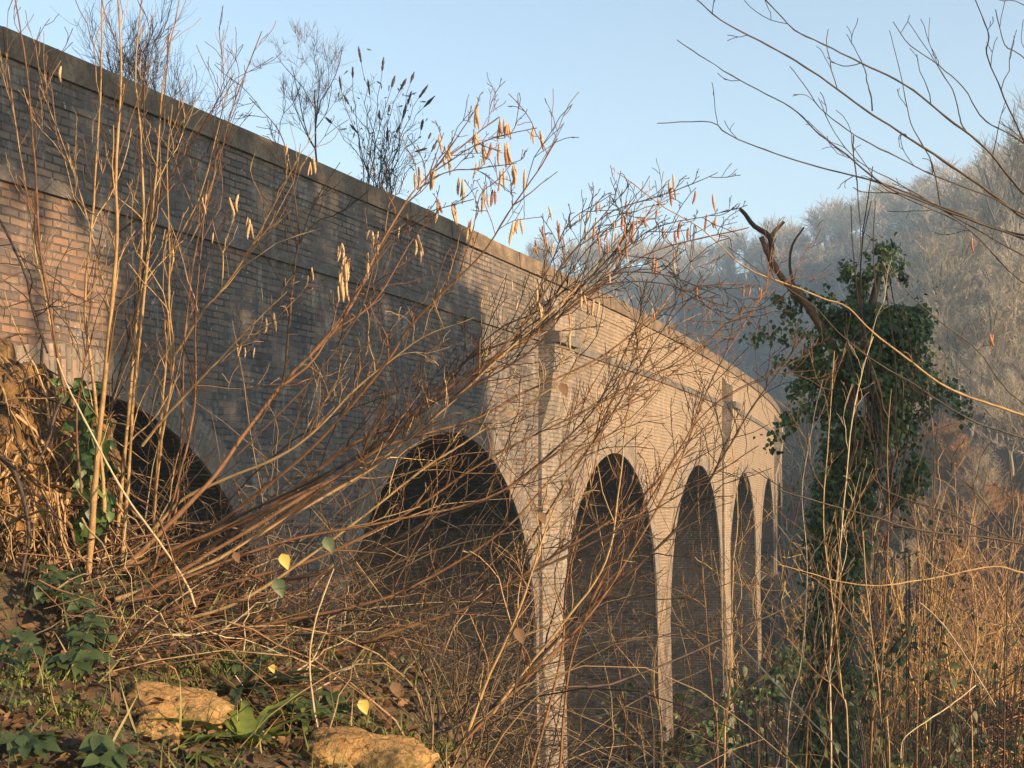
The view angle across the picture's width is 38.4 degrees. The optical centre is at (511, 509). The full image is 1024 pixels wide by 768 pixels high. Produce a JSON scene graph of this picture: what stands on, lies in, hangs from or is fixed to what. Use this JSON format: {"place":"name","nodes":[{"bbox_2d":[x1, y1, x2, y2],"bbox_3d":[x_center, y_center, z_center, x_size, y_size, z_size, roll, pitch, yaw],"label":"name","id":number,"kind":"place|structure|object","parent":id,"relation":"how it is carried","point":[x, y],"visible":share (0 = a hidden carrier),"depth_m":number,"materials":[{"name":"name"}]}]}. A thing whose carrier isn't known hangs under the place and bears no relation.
{"place":"outdoors","nodes":[
{"label":"outdoors","id":0,"kind":"place"},
{"bbox_2d":[0,217,1023,767],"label":"ground","id":1,"kind":"structure","parent":0,"point":[10,587],"depth_m":5.04,"materials":[{"name":"brown soil"}]},
{"bbox_2d":[0,627,43,670],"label":"bramble plant","id":2,"kind":"object","parent":1,"relation":"on","point":[25,651],"visible":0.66,"depth_m":3.91,"materials":[{"name":"green plant"}]},
{"bbox_2d":[0,453,45,587],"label":"tree root","id":3,"kind":"object","parent":1,"relation":"on","point":[11,467],"visible":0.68,"depth_m":4.69,"materials":[{"name":"brown plant"}]},
{"bbox_2d":[0,729,61,761],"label":"bramble plant","id":4,"kind":"object","parent":1,"relation":"on","point":[25,747],"visible":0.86,"depth_m":3.45,"materials":[{"name":"green plant"}]},
{"bbox_2d":[28,564,81,611],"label":"bramble plant","id":5,"kind":"object","parent":1,"relation":"on","point":[57,577],"visible":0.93,"depth_m":4.58,"materials":[{"name":"green plant"}]},
{"bbox_2d":[0,338,146,558],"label":"earth bank","id":6,"kind":"structure","parent":1,"relation":"on","point":[7,350],"depth_m":5.00,"materials":[{"name":"soil"}]},
{"bbox_2d":[7,397,64,467],"bbox_3d":[-1.500,-0.245,4.647,0.181,0.230,0.097,0,0,-27],"label":"tree root","id":7,"kind":"object","parent":6,"relation":"attached to","point":[55,413],"visible":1,"depth_m":4.67,"materials":[{"name":"brown plant"}]},
{"bbox_2d":[49,377,118,552],"bbox_3d":[-1.433,-0.149,4.935,0.215,0.590,0.136,0,0,0],"label":"ivy creeper","id":8,"kind":"object","parent":6,"relation":"attached to","point":[86,458],"visible":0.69,"depth_m":4.93,"materials":[{"name":"green plant"}]},
{"bbox_2d":[0,279,187,619],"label":"hanging roots","id":9,"kind":"object","parent":6,"relation":"hanging from","point":[53,535],"visible":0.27,"depth_m":4.93,"materials":[{"name":"plant"}]},
{"bbox_2d":[39,643,114,677],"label":"bramble plant","id":10,"kind":"object","parent":1,"relation":"on","point":[81,659],"visible":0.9,"depth_m":3.95,"materials":[{"name":"green plant"}]},
{"bbox_2d":[56,581,117,624],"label":"bramble plant","id":11,"kind":"object","parent":1,"relation":"on","point":[77,604],"visible":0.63,"depth_m":4.57,"materials":[{"name":"green plant"}]},
{"bbox_2d":[63,612,116,650],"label":"bramble plant","id":12,"kind":"object","parent":1,"relation":"on","point":[87,621],"visible":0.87,"depth_m":4.20,"materials":[{"name":"green plant"}]},
{"bbox_2d":[75,731,138,767],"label":"bramble plant","id":13,"kind":"object","parent":1,"relation":"on","point":[111,756],"visible":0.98,"depth_m":3.49,"materials":[{"name":"green plant"}]},
{"bbox_2d":[53,0,248,120],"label":"birch tree","id":14,"kind":"object","parent":1,"relation":"on","point":[128,62],"visible":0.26,"depth_m":15.23,"materials":[{"name":"brown plant"}]},
{"bbox_2d":[134,710,183,744],"bbox_3d":[-0.928,0.583,3.858,0.133,0.058,0.135,7,27,-17],"label":"rock","id":15,"kind":"object","parent":1,"relation":"on","point":[157,726],"visible":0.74,"depth_m":3.84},
{"bbox_2d":[0,0,347,605],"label":"hazel coppice","id":16,"kind":"object","parent":1,"relation":"on","point":[131,402],"visible":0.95,"depth_m":4.78,"materials":[{"name":"beige plant"}]},
{"bbox_2d":[121,680,233,737],"bbox_3d":[-0.916,0.552,4.022,0.309,0.106,0.233,7,19,-11],"label":"rock","id":17,"kind":"object","parent":1,"relation":"on","point":[196,701],"visible":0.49,"depth_m":3.99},
{"bbox_2d":[35,515,391,728],"bbox_3d":[-0.975,0.361,4.650,1.184,0.680,1.132,0,0,0],"label":"brushwood","id":18,"kind":"object","parent":1,"relation":"on","point":[202,624],"visible":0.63,"depth_m":4.55,"materials":[{"name":"plant"}]},
{"bbox_2d":[0,564,448,767],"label":"ground cover","id":19,"kind":"object","parent":1,"relation":"on","point":[142,762],"visible":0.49,"depth_m":3.93,"materials":[{"name":"green plant"}]},
{"bbox_2d":[0,525,461,767],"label":"grass","id":20,"kind":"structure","parent":1,"relation":"on","point":[181,715],"depth_m":4.33,"materials":[{"name":"plant"}]},
{"bbox_2d":[17,459,448,748],"bbox_3d":[-0.977,0.366,4.657,1.583,1.091,1.444,0,0,0],"label":"brushwood","id":21,"kind":"object","parent":1,"relation":"on","point":[179,615],"visible":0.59,"depth_m":4.50,"materials":[{"name":"red plant"}]},
{"bbox_2d":[56,358,195,606],"bbox_3d":[-1.161,-0.078,4.426,0.413,0.749,0.010,0,0,-7],"label":"dry stalk","id":22,"kind":"object","parent":21,"relation":"on","point":[137,512],"visible":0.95,"depth_m":4.42,"materials":[{"name":"plant"}]},
{"bbox_2d":[146,688,321,749],"bbox_3d":[-0.748,0.582,3.918,0.650,0.145,0.424,0,0,-26],"label":"fern","id":23,"kind":"object","parent":1,"relation":"on","point":[235,728],"visible":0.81,"depth_m":3.99,"materials":[{"name":"green plant"}]},
{"bbox_2d":[0,639,489,764],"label":"moss","id":24,"kind":"object","parent":1,"relation":"on","point":[214,664],"visible":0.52,"depth_m":4.15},
{"bbox_2d":[0,544,491,767],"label":"leaf litter","id":25,"kind":"object","parent":1,"relation":"on","point":[7,719],"visible":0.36,"depth_m":4.32,"materials":[{"name":"brown plant"}]},
{"bbox_2d":[205,641,333,709],"bbox_3d":[-0.781,0.486,4.307,0.497,0.168,0.442,0,0,31],"label":"fern","id":26,"kind":"object","parent":1,"relation":"on","point":[247,674],"visible":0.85,"depth_m":4.34,"materials":[{"name":"green plant"}]},
{"bbox_2d":[247,19,353,160],"bbox_3d":[-2.809,-5.152,18.888,1.564,2.656,1.741,0,0,0],"label":"birch tree","id":27,"kind":"object","parent":1,"relation":"on","point":[314,105],"visible":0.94,"depth_m":18.96,"materials":[{"name":"brown plant"}]},
{"bbox_2d":[252,683,354,734],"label":"fern","id":28,"kind":"object","parent":1,"relation":"on","point":[305,722],"visible":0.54,"depth_m":4.24,"materials":[{"name":"green plant"}]},
{"bbox_2d":[293,691,351,721],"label":"bramble plant","id":29,"kind":"object","parent":1,"relation":"on","point":[307,704],"visible":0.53,"depth_m":4.31,"materials":[{"name":"green plant"}]},
{"bbox_2d":[302,725,439,767],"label":"rock","id":30,"kind":"object","parent":1,"relation":"on","point":[364,746],"visible":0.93,"depth_m":4.03,"materials":[{"name":"stone"}]},
{"bbox_2d":[0,25,784,767],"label":"railway viaduct","id":31,"kind":"object","parent":1,"relation":"on","point":[254,279],"visible":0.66,"depth_m":18.04,"materials":[{"name":"brick"}]},
{"bbox_2d":[325,46,437,200],"bbox_3d":[-1.746,-4.898,19.619,1.522,2.165,1.461,0,0,0],"label":"buddleia bush","id":32,"kind":"object","parent":31,"relation":"on","point":[389,172],"visible":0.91,"depth_m":19.47,"materials":[{"name":"brown plant"}]},
{"bbox_2d":[115,62,834,714],"bbox_3d":[-0.250,-0.405,4.608,2.429,2.180,0.953,0,0,18],"label":"hazel bush","id":33,"kind":"object","parent":1,"relation":"on","point":[313,486],"visible":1,"depth_m":4.58,"materials":[{"name":"red plant"}]},
{"bbox_2d":[92,284,910,767],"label":"undergrowth","id":34,"kind":"object","parent":1,"relation":"on","point":[498,732],"visible":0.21,"depth_m":7.05,"materials":[{"name":"plant"}]},
{"bbox_2d":[420,579,824,735],"bbox_3d":[0.295,0.508,5.095,2.116,0.494,0.164,0,0,-31],"label":"fallen branch","id":35,"kind":"object","parent":1,"relation":"on","point":[582,686],"visible":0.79,"depth_m":5.16,"materials":[{"name":"brown wood"}]},
{"bbox_2d":[571,429,702,763],"bbox_3d":[0.683,1.770,8.216,0.754,4.494,0.458,0,0,0],"label":"bare sapling","id":36,"kind":"object","parent":1,"relation":"on","point":[643,718],"visible":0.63,"depth_m":8.19,"materials":[{"name":"red plant"}]},
{"bbox_2d":[446,234,838,767],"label":"hazel bush","id":37,"kind":"object","parent":1,"relation":"on","point":[585,615],"visible":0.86,"depth_m":4.74,"materials":[{"name":"beige plant"}]},
{"bbox_2d":[586,683,713,767],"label":"bramble bush","id":38,"kind":"object","parent":1,"relation":"on","point":[679,696],"visible":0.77,"depth_m":8.16,"materials":[{"name":"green plant"}]},
{"bbox_2d":[601,432,741,767],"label":"bare sapling","id":39,"kind":"object","parent":1,"relation":"on","point":[653,685],"visible":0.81,"depth_m":7.98,"materials":[{"name":"beige plant"}]},
{"bbox_2d":[633,377,764,767],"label":"bare sapling","id":40,"kind":"object","parent":1,"relation":"on","point":[703,589],"visible":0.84,"depth_m":7.46,"materials":[{"name":"red plant"}]},
{"bbox_2d":[653,711,746,766],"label":"ivy creeper","id":41,"kind":"object","parent":1,"relation":"on","point":[729,745],"visible":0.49,"depth_m":8.97,"materials":[{"name":"green plant"}]},
{"bbox_2d":[693,405,825,767],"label":"bare sapling","id":42,"kind":"object","parent":1,"relation":"on","point":[730,665],"visible":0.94,"depth_m":7.36,"materials":[{"name":"beige plant"}]},
{"bbox_2d":[686,389,834,767],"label":"bare sapling","id":43,"kind":"object","parent":1,"relation":"on","point":[763,682],"visible":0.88,"depth_m":7.77,"materials":[{"name":"brown plant"}]},
{"bbox_2d":[698,658,837,767],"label":"bramble bush","id":44,"kind":"object","parent":1,"relation":"on","point":[771,759],"visible":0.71,"depth_m":8.18,"materials":[{"name":"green plant"}]},
{"bbox_2d":[528,140,1022,575],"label":"wood","id":45,"kind":"object","parent":1,"relation":"on","point":[838,218],"visible":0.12,"depth_m":258.99,"materials":[{"name":"plant"}]},
{"bbox_2d":[751,361,836,499],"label":"bare tree","id":46,"kind":"object","parent":1,"relation":"on","point":[804,425],"visible":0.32,"depth_m":90.56,"materials":[{"name":"grey plant"}]},
{"bbox_2d":[759,306,843,406],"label":"bare tree","id":47,"kind":"object","parent":1,"relation":"on","point":[825,352],"visible":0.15,"depth_m":106.20,"materials":[{"name":"grey plant"}]},
{"bbox_2d":[730,312,873,767],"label":"bare sapling","id":48,"kind":"object","parent":1,"relation":"on","point":[805,618],"visible":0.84,"depth_m":7.54,"materials":[{"name":"brown plant"}]},
{"bbox_2d":[762,440,872,767],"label":"bare sapling","id":49,"kind":"object","parent":1,"relation":"on","point":[823,671],"visible":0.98,"depth_m":6.95,"materials":[{"name":"red plant"}]},
{"bbox_2d":[617,0,1023,626],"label":"overhanging tree","id":50,"kind":"object","parent":1,"relation":"on","point":[959,214],"visible":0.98,"depth_m":4.58,"materials":[{"name":"brown plant"}]},
{"bbox_2d":[754,334,893,767],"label":"bare sapling","id":51,"kind":"object","parent":1,"relation":"on","point":[829,571],"visible":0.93,"depth_m":6.96,"materials":[{"name":"beige plant"}]},
{"bbox_2d":[644,491,1023,767],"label":"golden shrub","id":52,"kind":"object","parent":1,"relation":"on","point":[890,721],"visible":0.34,"depth_m":28.08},
{"bbox_2d":[695,491,1023,767],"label":"golden shrub","id":53,"kind":"object","parent":1,"relation":"on","point":[890,688],"visible":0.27,"depth_m":29.81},
{"bbox_2d":[813,258,906,767],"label":"bare sapling","id":54,"kind":"object","parent":1,"relation":"on","point":[832,626],"visible":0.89,"depth_m":7.16,"materials":[{"name":"plant"}]},
{"bbox_2d":[738,166,985,767],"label":"ivy tree","id":55,"kind":"object","parent":1,"relation":"on","point":[892,322],"visible":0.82,"depth_m":9.87,"materials":[{"name":"green plant"}]},
{"bbox_2d":[707,642,817,721],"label":"ivy creeper","id":56,"kind":"object","parent":55,"relation":"attached to","point":[797,660],"visible":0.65,"depth_m":9.49,"materials":[{"name":"green plant"}]},
{"bbox_2d":[834,610,917,738],"bbox_3d":[2.379,1.083,9.611,0.559,0.830,0.310,0,0,0],"label":"ivy creeper","id":57,"kind":"object","parent":55,"relation":"attached to","point":[893,667],"visible":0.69,"depth_m":9.59,"materials":[{"name":"green plant"}]},
{"bbox_2d":[711,507,1023,765],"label":"golden shrub","id":58,"kind":"object","parent":1,"relation":"on","point":[794,677],"visible":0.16,"depth_m":31.29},
{"bbox_2d":[851,564,904,637],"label":"bare tree","id":59,"kind":"object","parent":1,"relation":"on","point":[866,608],"visible":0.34,"depth_m":47.63,"materials":[{"name":"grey plant"}]},
{"bbox_2d":[733,588,1023,766],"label":"golden shrub","id":60,"kind":"object","parent":1,"relation":"on","point":[921,667],"visible":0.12,"depth_m":30.44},
{"bbox_2d":[802,458,958,767],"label":"bare sapling","id":61,"kind":"object","parent":1,"relation":"on","point":[879,705],"visible":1,"depth_m":6.54,"materials":[{"name":"beige plant"}]},
{"bbox_2d":[823,341,953,767],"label":"bare sapling","id":62,"kind":"object","parent":1,"relation":"on","point":[881,659],"visible":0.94,"depth_m":6.74,"materials":[{"name":"red plant"}]},
{"bbox_2d":[802,661,982,767],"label":"bramble bush","id":63,"kind":"object","parent":1,"relation":"on","point":[896,761],"visible":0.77,"depth_m":7.84,"materials":[{"name":"brown plant"}]},
{"bbox_2d":[874,535,929,636],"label":"bare tree","id":64,"kind":"object","parent":1,"relation":"on","point":[913,560],"visible":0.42,"depth_m":45.90,"materials":[{"name":"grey plant"}]},
{"bbox_2d":[798,532,1023,767],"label":"golden shrub","id":65,"kind":"object","parent":1,"relation":"on","point":[966,661],"visible":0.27,"depth_m":27.36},
{"bbox_2d":[889,234,932,296],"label":"bare tree","id":66,"kind":"object","parent":1,"relation":"on","point":[913,252],"visible":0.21,"depth_m":142.96,"materials":[{"name":"grey plant"}]},
{"bbox_2d":[851,519,985,767],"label":"bramble bush","id":67,"kind":"object","parent":1,"relation":"on","point":[910,647],"visible":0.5,"depth_m":12.04,"materials":[{"name":"brown plant"}]},
{"bbox_2d":[887,470,950,574],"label":"bare tree","id":68,"kind":"object","parent":1,"relation":"on","point":[925,523],"visible":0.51,"depth_m":50.56,"materials":[{"name":"grey plant"}]},
{"bbox_2d":[872,425,981,767],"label":"bare sapling","id":69,"kind":"object","parent":1,"relation":"on","point":[919,656],"visible":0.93,"depth_m":6.96,"materials":[{"name":"red plant"}]},
{"bbox_2d":[877,353,984,767],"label":"bare sapling","id":70,"kind":"object","parent":1,"relation":"on","point":[929,628],"visible":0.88,"depth_m":7.14,"materials":[{"name":"brown plant"}]},
{"bbox_2d":[903,205,970,277],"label":"bare tree","id":71,"kind":"object","parent":1,"relation":"on","point":[925,236],"visible":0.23,"depth_m":135.69,"materials":[{"name":"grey plant"}]},
{"bbox_2d":[854,497,1023,699],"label":"golden shrub","id":72,"kind":"object","parent":1,"relation":"on","point":[1019,622],"visible":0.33,"depth_m":33.37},
{"bbox_2d":[856,450,1023,713],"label":"golden shrub","id":73,"kind":"object","parent":1,"relation":"on","point":[1022,654],"visible":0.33,"depth_m":29.20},
{"bbox_2d":[896,459,997,767],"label":"bare sapling","id":74,"kind":"object","parent":1,"relation":"on","point":[976,631],"visible":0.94,"depth_m":7.35,"materials":[{"name":"beige plant"}]},
{"bbox_2d":[927,409,967,446],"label":"bare tree","id":75,"kind":"object","parent":1,"relation":"on","point":[950,434],"visible":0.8,"depth_m":64.42,"materials":[{"name":"brown plant"}]},
{"bbox_2d":[880,618,1023,767],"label":"bare sapling","id":76,"kind":"object","parent":1,"relation":"on","point":[970,715],"visible":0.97,"depth_m":6.35,"materials":[{"name":"brown plant"}]},
{"bbox_2d":[932,428,973,473],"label":"bare tree","id":77,"kind":"object","parent":1,"relation":"on","point":[952,445],"visible":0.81,"depth_m":60.43,"materials":[{"name":"brown plant"}]},
{"bbox_2d":[925,286,989,412],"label":"bare tree","id":78,"kind":"object","parent":1,"relation":"on","point":[944,330],"visible":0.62,"depth_m":72.96,"materials":[{"name":"grey plant"}]},
{"bbox_2d":[894,225,1020,411],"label":"bare tree","id":79,"kind":"object","parent":1,"relation":"on","point":[941,280],"visible":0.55,"depth_m":88.47,"materials":[{"name":"grey plant"}]},
{"bbox_2d":[901,633,1023,767],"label":"bramble bush","id":80,"kind":"object","parent":1,"relation":"on","point":[983,708],"visible":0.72,"depth_m":8.33,"materials":[{"name":"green plant"}]},
{"bbox_2d":[903,459,1023,652],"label":"golden shrub","id":81,"kind":"object","parent":1,"relation":"on","point":[959,564],"visible":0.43,"depth_m":40.13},
{"bbox_2d":[909,684,1023,767],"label":"golden bush","id":82,"kind":"object","parent":1,"relation":"on","point":[985,740],"visible":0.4,"depth_m":25.76,"materials":[{"name":"red plant"}]},
{"bbox_2d":[912,199,1021,328],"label":"bare tree","id":83,"kind":"object","parent":1,"relation":"on","point":[965,258],"visible":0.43,"depth_m":98.95,"materials":[{"name":"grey plant"}]},
{"bbox_2d":[935,450,1003,560],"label":"bare tree","id":84,"kind":"object","parent":1,"relation":"on","point":[984,461],"visible":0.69,"depth_m":47.54,"materials":[{"name":"brown plant"}]},
{"bbox_2d":[921,659,1021,767],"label":"golden bush","id":85,"kind":"object","parent":1,"relation":"on","point":[977,697],"visible":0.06,"depth_m":28.03,"materials":[{"name":"beige plant"}]},
{"bbox_2d":[921,83,1023,318],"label":"bare tree","id":86,"kind":"object","parent":1,"relation":"on","point":[1019,198],"visible":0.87,"depth_m":93.93,"materials":[{"name":"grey plant"}]},
{"bbox_2d":[925,214,1023,334],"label":"bare tree","id":87,"kind":"object","parent":1,"relation":"on","point":[980,263],"visible":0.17,"depth_m":108.78,"materials":[{"name":"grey plant"}]},
{"bbox_2d":[945,343,1006,426],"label":"bare tree","id":88,"kind":"object","parent":1,"relation":"on","point":[979,363],"visible":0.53,"depth_m":63.48,"materials":[{"name":"grey plant"}]},
{"bbox_2d":[937,237,1022,333],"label":"bare tree","id":89,"kind":"object","parent":1,"relation":"on","point":[982,283],"visible":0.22,"depth_m":88.66,"materials":[{"name":"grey plant"}]},
{"bbox_2d":[957,360,1005,453],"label":"bare tree","id":90,"kind":"object","parent":1,"relation":"on","point":[988,369],"visible":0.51,"depth_m":61.75,"materials":[{"name":"grey plant"}]},
{"bbox_2d":[950,325,1013,423],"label":"bare tree","id":91,"kind":"object","parent":1,"relation":"on","point":[997,348],"visible":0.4,"depth_m":65.84,"materials":[{"name":"grey plant"}]},
{"bbox_2d":[942,401,1023,767],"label":"bare sapling","id":92,"kind":"object","parent":1,"relation":"on","point":[1006,636],"visible":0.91,"depth_m":7.15,"materials":[{"name":"brown plant"}]},
{"bbox_2d":[946,146,1020,227],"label":"bare tree","id":93,"kind":"object","parent":1,"relation":"on","point":[979,195],"visible":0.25,"depth_m":147.66,"materials":[{"name":"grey plant"}]},
{"bbox_2d":[944,183,1023,257],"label":"bare tree","id":94,"kind":"object","parent":1,"relation":"on","point":[983,218],"visible":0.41,"depth_m":110.12,"materials":[{"name":"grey plant"}]},
{"bbox_2d":[947,273,1023,420],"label":"bare tree","id":95,"kind":"object","parent":1,"relation":"on","point":[994,314],"visible":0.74,"depth_m":68.18,"materials":[{"name":"grey plant"}]},
{"bbox_2d":[956,425,1014,514],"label":"bare tree","id":96,"kind":"object","parent":1,"relation":"on","point":[971,466],"visible":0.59,"depth_m":51.50,"materials":[{"name":"brown plant"}]},
{"bbox_2d":[952,467,1021,534],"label":"bare tree","id":97,"kind":"object","parent":1,"relation":"on","point":[989,489],"visible":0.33,"depth_m":48.92,"materials":[{"name":"grey plant"}]},
{"bbox_2d":[954,308,1023,386],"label":"bare tree","id":98,"kind":"object","parent":1,"relation":"on","point":[972,329],"visible":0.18,"depth_m":71.22,"materials":[{"name":"grey plant"}]},
{"bbox_2d":[958,365,1023,480],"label":"bare tree","id":99,"kind":"object","parent":1,"relation":"on","point":[987,410],"visible":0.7,"depth_m":52.74,"materials":[{"name":"grey plant"}]},
{"bbox_2d":[973,217,1023,372],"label":"bare tree","id":100,"kind":"object","parent":1,"relation":"on","point":[1017,287],"visible":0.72,"depth_m":75.41,"materials":[{"name":"grey plant"}]},
{"bbox_2d":[976,369,1023,450],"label":"bare tree","id":101,"kind":"object","parent":1,"relation":"on","point":[988,388],"visible":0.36,"depth_m":57.81,"materials":[{"name":"grey plant"}]},
{"bbox_2d":[979,221,1023,327],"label":"bare tree","id":102,"kind":"object","parent":1,"relation":"on","point":[1022,252],"visible":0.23,"depth_m":80.10,"materials":[{"name":"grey plant"}]},
{"bbox_2d":[983,348,1023,409],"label":"bare tree","id":103,"kind":"object","parent":1,"relation":"on","point":[1021,371],"visible":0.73,"depth_m":57.21,"materials":[{"name":"grey plant"}]},
{"bbox_2d":[985,373,1023,455],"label":"bare tree","id":104,"kind":"object","parent":1,"relation":"on","point":[1019,419],"visible":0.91,"depth_m":50.49,"materials":[{"name":"grey plant"}]},
{"bbox_2d":[998,489,1023,540],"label":"bare tree","id":105,"kind":"object","parent":1,"relation":"on","point":[1020,516],"visible":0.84,"depth_m":45.90,"materials":[{"name":"grey plant"}]},
{"bbox_2d":[0,0,1023,275],"label":"sky","id":106,"kind":"structure","parent":0,"point":[628,67],"materials":[{"name":"blue"}]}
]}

